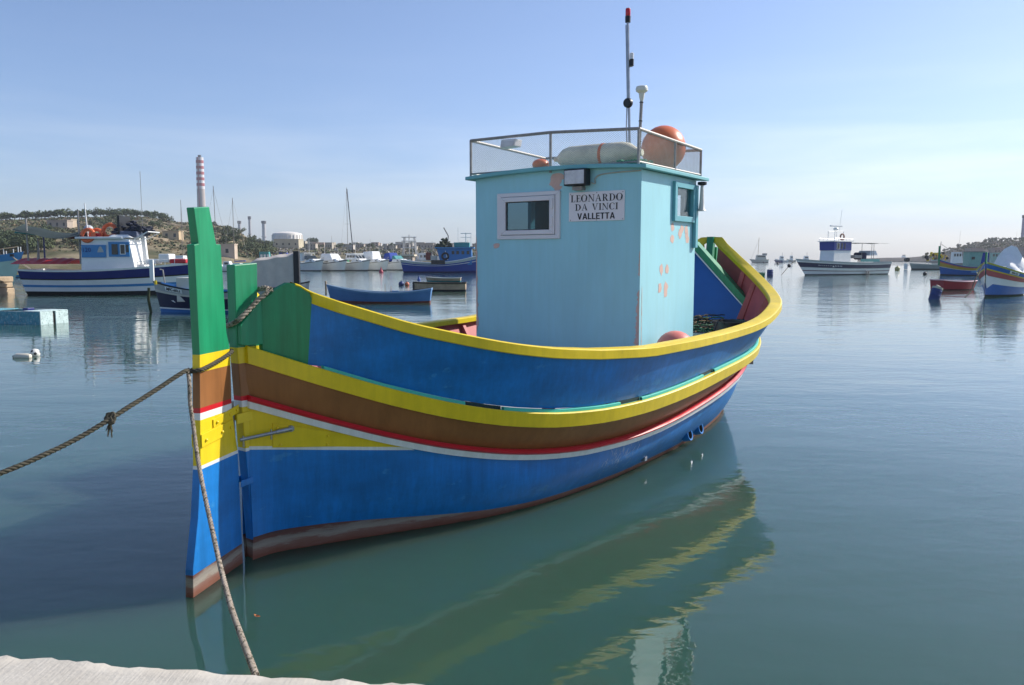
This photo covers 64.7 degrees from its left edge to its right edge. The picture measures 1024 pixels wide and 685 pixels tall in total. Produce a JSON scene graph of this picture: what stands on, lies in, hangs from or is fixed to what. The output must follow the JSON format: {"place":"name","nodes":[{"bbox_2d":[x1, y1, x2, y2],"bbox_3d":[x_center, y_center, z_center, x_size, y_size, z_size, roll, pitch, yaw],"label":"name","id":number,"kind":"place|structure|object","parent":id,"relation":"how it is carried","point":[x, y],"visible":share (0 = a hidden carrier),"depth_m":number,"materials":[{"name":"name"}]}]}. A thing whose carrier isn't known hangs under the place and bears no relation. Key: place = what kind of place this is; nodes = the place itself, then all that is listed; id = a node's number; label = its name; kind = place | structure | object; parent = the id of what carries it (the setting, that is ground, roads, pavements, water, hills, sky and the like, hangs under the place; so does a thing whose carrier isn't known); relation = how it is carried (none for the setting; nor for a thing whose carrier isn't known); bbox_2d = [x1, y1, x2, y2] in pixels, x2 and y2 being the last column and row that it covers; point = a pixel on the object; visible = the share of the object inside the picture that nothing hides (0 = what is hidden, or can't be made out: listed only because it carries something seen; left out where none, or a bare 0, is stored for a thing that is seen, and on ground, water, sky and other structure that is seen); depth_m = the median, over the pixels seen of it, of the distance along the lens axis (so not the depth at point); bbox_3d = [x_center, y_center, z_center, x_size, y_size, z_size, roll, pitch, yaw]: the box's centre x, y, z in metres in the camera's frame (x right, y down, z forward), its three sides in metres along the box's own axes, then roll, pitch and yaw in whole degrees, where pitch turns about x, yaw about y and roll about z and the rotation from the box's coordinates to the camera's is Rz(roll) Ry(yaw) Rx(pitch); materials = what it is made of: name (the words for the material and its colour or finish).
{"place":"outdoors","nodes":[
{"label":"outdoors","id":0,"kind":"place"},
{"bbox_2d":[0,655,421,684],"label":"quay","id":1,"kind":"structure","parent":0,"point":[37,671],"depth_m":3.02,"materials":[{"name":"concrete"}]},
{"bbox_2d":[0,217,475,269],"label":"hillside","id":2,"kind":"structure","parent":0,"point":[70,253],"depth_m":226.78,"materials":[{"name":"plant"}]},
{"bbox_2d":[0,237,10,253],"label":"tree","id":3,"kind":"object","parent":2,"relation":"on","point":[3,243],"visible":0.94,"depth_m":197.14,"materials":[{"name":"green plant"}]},
{"bbox_2d":[0,230,13,236],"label":"tree","id":4,"kind":"object","parent":2,"relation":"on","point":[4,233],"visible":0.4,"depth_m":215.42,"materials":[{"name":"green plant"}]},
{"bbox_2d":[11,234,21,250],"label":"tree","id":5,"kind":"object","parent":2,"relation":"on","point":[16,236],"visible":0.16,"depth_m":201.88,"materials":[{"name":"green plant"}]},
{"bbox_2d":[6,235,35,251],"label":"tree","id":6,"kind":"object","parent":2,"relation":"on","point":[21,241],"visible":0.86,"depth_m":198.86,"materials":[{"name":"green plant"}]},
{"bbox_2d":[11,237,36,253],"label":"tree","id":7,"kind":"object","parent":2,"relation":"on","point":[30,246],"visible":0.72,"depth_m":199.68,"materials":[{"name":"green plant"}]},
{"bbox_2d":[16,237,41,253],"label":"tree","id":8,"kind":"object","parent":2,"relation":"on","point":[33,240],"visible":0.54,"depth_m":201.42,"materials":[{"name":"green plant"}]},
{"bbox_2d":[28,210,39,219],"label":"tree","id":9,"kind":"object","parent":2,"relation":"on","point":[32,214],"visible":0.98,"depth_m":391.03,"materials":[{"name":"green plant"}]},
{"bbox_2d":[33,237,51,250],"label":"tree","id":10,"kind":"object","parent":2,"relation":"on","point":[41,242],"visible":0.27,"depth_m":208.60,"materials":[{"name":"green plant"}]},
{"bbox_2d":[30,235,55,244],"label":"tree","id":11,"kind":"object","parent":2,"relation":"on","point":[53,241],"visible":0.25,"depth_m":221.61,"materials":[{"name":"green plant"}]},
{"bbox_2d":[39,240,53,250],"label":"tree","id":12,"kind":"object","parent":2,"relation":"on","point":[47,244],"visible":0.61,"depth_m":206.60,"materials":[{"name":"green plant"}]},
{"bbox_2d":[39,224,53,229],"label":"tree","id":13,"kind":"object","parent":2,"relation":"on","point":[48,227],"visible":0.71,"depth_m":268.60,"materials":[{"name":"green plant"}]},
{"bbox_2d":[45,211,56,217],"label":"tree","id":14,"kind":"object","parent":2,"relation":"on","point":[51,213],"visible":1,"depth_m":392.95,"materials":[{"name":"green plant"}]},
{"bbox_2d":[53,209,64,216],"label":"tree","id":15,"kind":"object","parent":2,"relation":"on","point":[58,212],"visible":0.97,"depth_m":393.31,"materials":[{"name":"green plant"}]},
{"bbox_2d":[46,220,72,228],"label":"building","id":16,"kind":"structure","parent":2,"relation":"on","point":[64,224],"depth_m":302.90,"materials":[{"name":"stone"}]},
{"bbox_2d":[62,210,73,217],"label":"tree","id":17,"kind":"object","parent":2,"relation":"on","point":[65,213],"visible":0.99,"depth_m":395.25,"materials":[{"name":"green plant"}]},
{"bbox_2d":[63,219,76,227],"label":"building","id":18,"kind":"structure","parent":2,"relation":"on","point":[74,223],"depth_m":308.87,"materials":[{"name":"stone"}]},
{"bbox_2d":[66,239,78,244],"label":"tree","id":19,"kind":"object","parent":2,"relation":"on","point":[74,241],"visible":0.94,"depth_m":230.08,"materials":[{"name":"green plant"}]},
{"bbox_2d":[73,209,90,216],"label":"tree","id":20,"kind":"object","parent":2,"relation":"on","point":[81,213],"visible":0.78,"depth_m":397.49,"materials":[{"name":"green plant"}]},
{"bbox_2d":[97,209,107,216],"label":"tree","id":21,"kind":"object","parent":2,"relation":"on","point":[105,212],"visible":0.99,"depth_m":399.93,"materials":[{"name":"green plant"}]},
{"bbox_2d":[106,207,121,216],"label":"tree","id":22,"kind":"object","parent":2,"relation":"on","point":[114,210],"visible":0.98,"depth_m":401.74,"materials":[{"name":"green plant"}]},
{"bbox_2d":[0,215,261,258],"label":"hill scrub","id":23,"kind":"object","parent":2,"relation":"on","point":[63,230],"visible":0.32,"depth_m":310.82,"materials":[{"name":"green plant"}]},
{"bbox_2d":[101,227,164,231],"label":"terrace wall","id":24,"kind":"structure","parent":2,"relation":"on","point":[156,230],"depth_m":299.72,"materials":[{"name":"stone"}]},
{"bbox_2d":[140,210,151,216],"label":"tree","id":25,"kind":"object","parent":2,"relation":"on","point":[145,212],"visible":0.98,"depth_m":405.73,"materials":[{"name":"green plant"}]},
{"bbox_2d":[113,219,188,226],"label":"terrace wall","id":26,"kind":"structure","parent":2,"relation":"on","point":[163,222],"depth_m":366.43,"materials":[{"name":"stone"}]},
{"bbox_2d":[148,221,160,226],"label":"tree","id":27,"kind":"object","parent":2,"relation":"on","point":[152,223],"visible":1,"depth_m":315.26,"materials":[{"name":"green plant"}]},
{"bbox_2d":[148,236,168,240],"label":"terrace wall","id":28,"kind":"structure","parent":2,"relation":"on","point":[164,239],"depth_m":262.00,"materials":[{"name":"stone"}]},
{"bbox_2d":[162,230,183,240],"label":"building","id":29,"kind":"structure","parent":2,"relation":"on","point":[177,235],"depth_m":270.79,"materials":[{"name":"stone"}]},
{"bbox_2d":[196,155,205,206],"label":"chimney","id":30,"kind":"object","parent":2,"relation":"on","point":[200,183],"visible":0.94,"depth_m":890.04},
{"bbox_2d":[221,225,230,230],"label":"tree","id":31,"kind":"object","parent":2,"relation":"on","point":[227,227],"visible":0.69,"depth_m":363.93,"materials":[{"name":"green plant"}]},
{"bbox_2d":[220,235,232,242],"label":"tree","id":32,"kind":"object","parent":2,"relation":"on","point":[228,239],"visible":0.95,"depth_m":284.37,"materials":[{"name":"green plant"}]},
{"bbox_2d":[220,244,237,258],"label":"building","id":33,"kind":"structure","parent":2,"relation":"on","point":[230,248],"depth_m":240.30,"materials":[{"name":"stone"}]},
{"bbox_2d":[227,231,236,237],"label":"tree","id":34,"kind":"object","parent":2,"relation":"on","point":[230,234],"visible":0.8,"depth_m":340.04,"materials":[{"name":"green plant"}]},
{"bbox_2d":[232,235,243,241],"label":"tree","id":35,"kind":"object","parent":2,"relation":"on","point":[238,237],"visible":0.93,"depth_m":336.39,"materials":[{"name":"green plant"}]},
{"bbox_2d":[233,241,245,249],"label":"tree","id":36,"kind":"object","parent":2,"relation":"on","point":[239,243],"visible":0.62,"depth_m":278.60,"materials":[{"name":"green plant"}]},
{"bbox_2d":[240,246,253,253],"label":"tree","id":37,"kind":"object","parent":2,"relation":"on","point":[249,248],"visible":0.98,"depth_m":272.43,"materials":[{"name":"green plant"}]},
{"bbox_2d":[248,216,251,236],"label":"chimney","id":38,"kind":"object","parent":2,"relation":"on","point":[249,224],"visible":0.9,"depth_m":1096.39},
{"bbox_2d":[246,243,257,247],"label":"tree","id":39,"kind":"object","parent":2,"relation":"on","point":[253,244],"visible":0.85,"depth_m":312.06,"materials":[{"name":"green plant"}]},
{"bbox_2d":[253,248,263,255],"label":"tree","id":40,"kind":"object","parent":2,"relation":"on","point":[256,251],"visible":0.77,"depth_m":275.32,"materials":[{"name":"green plant"}]},
{"bbox_2d":[261,221,266,240],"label":"chimney","id":41,"kind":"object","parent":2,"relation":"on","point":[263,236],"visible":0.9,"depth_m":1046.53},
{"bbox_2d":[259,247,270,254],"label":"tree","id":42,"kind":"object","parent":2,"relation":"on","point":[267,250],"visible":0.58,"depth_m":278.44,"materials":[{"name":"green plant"}]},
{"bbox_2d":[272,231,302,245],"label":"storage tank","id":43,"kind":"object","parent":2,"relation":"on","point":[286,235],"visible":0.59,"depth_m":550.78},
{"bbox_2d":[273,239,303,248],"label":"building","id":44,"kind":"structure","parent":2,"relation":"on","point":[290,243],"depth_m":484.84,"materials":[{"name":"stone"}]},
{"bbox_2d":[305,244,317,249],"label":"building","id":45,"kind":"structure","parent":2,"relation":"on","point":[310,246],"depth_m":469.64,"materials":[{"name":"concrete"}]},
{"bbox_2d":[325,242,333,248],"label":"building","id":46,"kind":"structure","parent":2,"relation":"on","point":[329,244],"depth_m":506.23,"materials":[{"name":"concrete"}]},
{"bbox_2d":[271,244,475,255],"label":"scrub","id":47,"kind":"object","parent":2,"relation":"on","point":[344,249],"visible":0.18,"depth_m":422.94,"materials":[{"name":"green plant"}]},
{"bbox_2d":[385,245,396,249],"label":"building","id":48,"kind":"structure","parent":2,"relation":"on","point":[391,247],"depth_m":489.12,"materials":[{"name":"concrete"}]},
{"bbox_2d":[396,244,410,248],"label":"building","id":49,"kind":"structure","parent":2,"relation":"on","point":[401,245],"depth_m":523.02,"materials":[{"name":"concrete"}]},
{"bbox_2d":[420,243,433,248],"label":"building","id":50,"kind":"structure","parent":2,"relation":"on","point":[427,245],"depth_m":535.13,"materials":[{"name":"concrete"}]},
{"bbox_2d":[380,254,416,260],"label":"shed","id":51,"kind":"structure","parent":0,"point":[410,256],"depth_m":251.67,"materials":[{"name":"grey metal"}]},
{"bbox_2d":[0,260,1023,684],"bbox_3d":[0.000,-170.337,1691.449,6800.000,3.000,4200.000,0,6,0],"label":"water","id":52,"kind":"structure","parent":0,"point":[832,494],"depth_m":6.95,"materials":[{"name":"green liquid"}]},
{"bbox_2d":[0,276,14,293],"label":"stone pier","id":53,"kind":"structure","parent":52,"relation":"in","point":[6,282],"depth_m":56.46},
{"bbox_2d":[0,246,22,287],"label":"fishing boat","id":54,"kind":"object","parent":52,"relation":"on","point":[7,268],"visible":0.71,"depth_m":62.29,"materials":[{"name":"blue wood"}]},
{"bbox_2d":[12,353,31,357],"bbox_3d":[-11.987,0.346,19.767,0.465,0.160,0.160,0,6,3],"label":"float","id":55,"kind":"object","parent":52,"relation":"on","point":[21,355],"visible":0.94,"depth_m":19.70,"materials":[{"name":"white plastic"}]},
{"bbox_2d":[0,308,67,324],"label":"punt","id":56,"kind":"object","parent":52,"relation":"on","point":[30,316],"visible":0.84,"depth_m":30.08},
{"bbox_2d":[30,349,39,355],"bbox_3d":[-11.903,0.271,20.155,0.236,0.236,0.237,-2,6,-23],"label":"buoy","id":57,"kind":"object","parent":52,"relation":"on","point":[34,352],"visible":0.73,"depth_m":20.07,"materials":[{"name":"white plastic"}]},
{"bbox_2d":[11,178,187,294],"bbox_3d":[-27.520,-7.302,55.452,12.064,8.762,3.659,0,6,0],"label":"fishing boat","id":58,"kind":"object","parent":52,"relation":"on","point":[116,262],"visible":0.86,"depth_m":54.45,"materials":[{"name":"white wood"}]},
{"bbox_2d":[171,256,186,263],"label":"fishing boat","id":59,"kind":"object","parent":52,"relation":"on","point":[181,257],"visible":0.02,"depth_m":137.28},
{"bbox_2d":[180,200,184,250],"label":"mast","id":60,"kind":"object","parent":52,"relation":"on","point":[181,226],"visible":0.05,"depth_m":224.43,"materials":[{"name":"white metal"}]},
{"bbox_2d":[210,186,230,266],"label":"sailing boat","id":61,"kind":"object","parent":52,"relation":"on","point":[214,214],"visible":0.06,"depth_m":195.39,"materials":[{"name":"white metal"}]},
{"bbox_2d":[222,261,231,271],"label":"motor boat","id":62,"kind":"object","parent":52,"relation":"on","point":[224,267],"visible":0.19,"depth_m":159.31,"materials":[{"name":"white plastic"}]},
{"bbox_2d":[147,251,309,312],"bbox_3d":[-12.898,-2.568,36.781,7.364,3.170,2.260,0,6,0],"label":"fishing boat","id":63,"kind":"object","parent":52,"relation":"on","point":[274,271],"visible":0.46,"depth_m":36.15,"materials":[{"name":"blue wood"}]},
{"bbox_2d":[222,198,248,264],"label":"sailing boat","id":64,"kind":"object","parent":52,"relation":"on","point":[233,236],"visible":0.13,"depth_m":209.01,"materials":[{"name":"white metal"}]},
{"bbox_2d":[259,252,270,257],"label":"workboat","id":65,"kind":"object","parent":52,"relation":"on","point":[264,254],"visible":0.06,"depth_m":252.39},
{"bbox_2d":[300,253,323,270],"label":"cabin cruiser","id":66,"kind":"object","parent":52,"relation":"on","point":[312,263],"visible":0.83,"depth_m":166.81,"materials":[{"name":"white plastic"}]},
{"bbox_2d":[320,254,346,270],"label":"cabin cruiser","id":67,"kind":"object","parent":52,"relation":"on","point":[333,262],"visible":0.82,"depth_m":168.72,"materials":[{"name":"white plastic"}]},
{"bbox_2d":[340,188,353,261],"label":"sailing boat","id":68,"kind":"object","parent":52,"relation":"on","point":[347,224],"visible":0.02,"depth_m":224.96,"materials":[{"name":"white metal"}]},
{"bbox_2d":[345,253,370,270],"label":"cabin cruiser","id":69,"kind":"object","parent":52,"relation":"on","point":[359,262],"visible":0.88,"depth_m":170.52,"materials":[{"name":"white plastic"}]},
{"bbox_2d":[363,251,388,270],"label":"cabin cruiser","id":70,"kind":"object","parent":52,"relation":"on","point":[377,262],"visible":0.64,"depth_m":174.65,"materials":[{"name":"white plastic"}]},
{"bbox_2d":[325,281,432,302],"bbox_3d":[-7.379,-2.600,44.730,5.935,1.606,1.657,0,6,0],"label":"rowing boat","id":71,"kind":"object","parent":52,"relation":"on","point":[345,295],"visible":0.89,"depth_m":44.24,"materials":[{"name":"blue wood"}]},
{"bbox_2d":[383,253,410,269],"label":"cabin cruiser","id":72,"kind":"object","parent":52,"relation":"on","point":[394,262],"visible":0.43,"depth_m":179.34,"materials":[{"name":"white plastic"}]},
{"bbox_2d":[401,235,438,260],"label":"fishing boat","id":73,"kind":"object","parent":52,"relation":"on","point":[422,256],"visible":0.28,"depth_m":301.94,"materials":[{"name":"white metal"}]},
{"bbox_2d":[400,228,475,272],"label":"fishing boat","id":74,"kind":"object","parent":52,"relation":"on","point":[457,258],"visible":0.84,"depth_m":145.26,"materials":[{"name":"blue wood"}]},
{"bbox_2d":[412,282,466,290],"bbox_3d":[-5.508,-4.079,61.486,4.118,1.112,1.619,0,6,0],"label":"skiff","id":75,"kind":"object","parent":52,"relation":"on","point":[448,286],"visible":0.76,"depth_m":60.87,"materials":[{"name":"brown wood"}]},
{"bbox_2d":[426,277,461,281],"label":"skiff","id":76,"kind":"object","parent":52,"relation":"on","point":[443,279],"visible":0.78,"depth_m":86.45,"materials":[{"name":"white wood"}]},
{"bbox_2d":[186,8,781,597],"bbox_3d":[0.584,-1.001,10.168,4.263,6.207,10.992,4,7,34],"label":"fishing boat","id":77,"kind":"object","parent":52,"relation":"on","point":[550,368],"visible":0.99,"depth_m":7.37,"materials":[{"name":"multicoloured wood"}]},
{"bbox_2d":[0,349,233,475],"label":"mooring rope","id":78,"kind":"object","parent":77,"relation":"attached to","point":[110,418],"visible":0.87,"depth_m":5.25,"materials":[{"name":"fabric"}]},
{"bbox_2d":[186,368,259,675],"bbox_3d":[-1.655,0.818,4.502,0.063,1.009,2.991,-3,7,-26],"label":"quay rope","id":79,"kind":"object","parent":77,"relation":"hanging from","point":[251,663],"visible":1,"depth_m":4.70,"materials":[{"name":"fabric"}]},
{"bbox_2d":[226,285,272,327],"bbox_3d":[-2.082,-0.280,6.331,0.333,0.337,0.342,5,8,41],"label":"stern rope","id":80,"kind":"object","parent":77,"relation":"attached to","point":[256,301],"visible":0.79,"depth_m":6.24,"materials":[{"name":"fabric"}]},
{"bbox_2d":[532,159,548,167],"bbox_3d":[0.372,-2.296,10.433,0.218,0.153,0.222,4,7,34],"label":"float","id":81,"kind":"object","parent":77,"relation":"on","point":[541,163],"visible":0.44,"depth_m":10.35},
{"bbox_2d":[554,142,643,164],"bbox_3d":[1.062,-2.325,10.074,1.240,0.307,0.307,4,7,34],"label":"fender","id":82,"kind":"object","parent":77,"relation":"on","point":[590,150],"visible":0.52,"depth_m":9.93,"materials":[{"name":"plastic"}]},
{"bbox_2d":[616,158,651,163],"bbox_3d":[1.495,-2.156,9.659,0.404,0.090,0.390,-5,8,-42],"label":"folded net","id":83,"kind":"object","parent":77,"relation":"on","point":[633,160],"visible":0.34,"depth_m":9.57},
{"bbox_2d":[641,125,685,167],"bbox_3d":[1.953,-2.486,10.416,0.570,0.610,0.570,4,7,34],"label":"buoy","id":84,"kind":"object","parent":77,"relation":"on","point":[670,132],"visible":0.59,"depth_m":10.21,"materials":[{"name":"plastic"}]},
{"bbox_2d":[657,331,689,342],"bbox_3d":[1.954,0.097,9.695,0.490,0.480,0.482,-2,6,-18],"label":"deck buoy","id":85,"kind":"object","parent":77,"relation":"on","point":[670,335],"visible":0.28,"depth_m":9.58,"materials":[{"name":"pink plastic"}]},
{"bbox_2d":[693,314,739,332],"bbox_3d":[3.038,-0.318,12.510,1.236,0.244,1.580,4,7,34],"label":"fishing net","id":86,"kind":"object","parent":77,"relation":"on","point":[703,324],"visible":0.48,"depth_m":12.31,"materials":[{"name":"fabric"}]},
{"bbox_2d":[712,319,746,330],"bbox_3d":[3.039,-0.132,11.393,0.626,0.428,0.523,0,6,-4],"label":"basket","id":87,"kind":"object","parent":77,"relation":"on","point":[719,324],"visible":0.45,"depth_m":11.21,"materials":[{"name":"black plastic"}]},
{"bbox_2d":[750,243,768,262],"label":"sailing boat","id":88,"kind":"object","parent":52,"relation":"on","point":[760,258],"visible":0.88,"depth_m":594.90,"materials":[{"name":"white wood"}]},
{"bbox_2d":[767,269,772,275],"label":"barrel buoy","id":89,"kind":"object","parent":52,"relation":"on","point":[769,272],"visible":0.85,"depth_m":114.47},
{"bbox_2d":[775,253,787,261],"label":"fishing boat","id":90,"kind":"object","parent":52,"relation":"on","point":[781,257],"visible":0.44,"depth_m":674.19,"materials":[{"name":"white plastic"}]},
{"bbox_2d":[796,213,891,274],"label":"fishing boat","id":91,"kind":"object","parent":52,"relation":"on","point":[836,256],"visible":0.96,"depth_m":125.33,"materials":[{"name":"white wood"}]},
{"bbox_2d":[904,245,948,268],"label":"open boat","id":92,"kind":"object","parent":52,"relation":"on","point":[926,266],"visible":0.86,"depth_m":191.91,"materials":[{"name":"white plastic"}]},
{"bbox_2d":[928,285,942,299],"bbox_3d":[25.534,-2.881,48.712,0.630,1.184,0.630,19,0,-18],"label":"barrel buoy","id":93,"kind":"object","parent":52,"relation":"on","point":[936,292],"visible":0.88,"depth_m":48.46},
{"bbox_2d":[929,279,977,289],"bbox_3d":[35.426,-4.431,64.362,3.655,1.223,1.800,-1,6,-9],"label":"punt","id":94,"kind":"object","parent":52,"relation":"on","point":[955,284],"visible":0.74,"depth_m":63.58,"materials":[{"name":"wood"}]},
{"bbox_2d":[950,231,962,264],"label":"motor boat","id":95,"kind":"object","parent":52,"relation":"on","point":[956,258],"visible":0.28,"depth_m":319.12,"materials":[{"name":"white plastic"}]},
{"bbox_2d":[938,246,988,274],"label":"fishing boat","id":96,"kind":"object","parent":52,"relation":"on","point":[973,261],"visible":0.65,"depth_m":120.72,"materials":[{"name":"blue wood"}]},
{"bbox_2d":[990,250,999,263],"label":"motor boat","id":97,"kind":"object","parent":52,"relation":"on","point":[993,257],"visible":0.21,"depth_m":379.15,"materials":[{"name":"white glass"}]},
{"bbox_2d":[976,245,1023,296],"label":"fishing boat","id":98,"kind":"object","parent":52,"relation":"on","point":[1002,275],"visible":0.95,"depth_m":52.17,"materials":[{"name":"wood"}]},
{"bbox_2d":[965,263,983,297],"bbox_3d":[27.497,-3.707,47.981,0.130,2.008,3.154,6,8,45],"label":"mooring line","id":99,"kind":"object","parent":98,"relation":"attached to","point":[974,280],"visible":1,"depth_m":47.87,"materials":[{"name":"fabric"}]},
{"bbox_2d":[0,0,1023,259],"label":"sky","id":100,"kind":"structure","parent":0,"point":[901,119],"materials":[{"name":"blue"}]},
{"bbox_2d":[858,240,1023,261],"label":"headland","id":101,"kind":"structure","parent":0,"point":[916,259],"depth_m":778.25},
{"bbox_2d":[922,239,1023,257],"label":"headland scrub","id":102,"kind":"object","parent":101,"relation":"on","point":[990,243],"visible":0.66,"depth_m":659.40,"materials":[{"name":"green plant"}]},
{"bbox_2d":[964,248,983,250],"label":"building","id":103,"kind":"structure","parent":101,"relation":"on","point":[974,249],"depth_m":484.23,"materials":[{"name":"stone"}]},
{"bbox_2d":[988,248,1003,252],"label":"building","id":104,"kind":"structure","parent":101,"relation":"on","point":[995,249],"depth_m":461.03,"materials":[{"name":"stone"}]},
{"bbox_2d":[1021,215,1023,236],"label":"chimney","id":105,"kind":"object","parent":101,"relation":"on","point":[1022,231],"visible":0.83,"depth_m":797.61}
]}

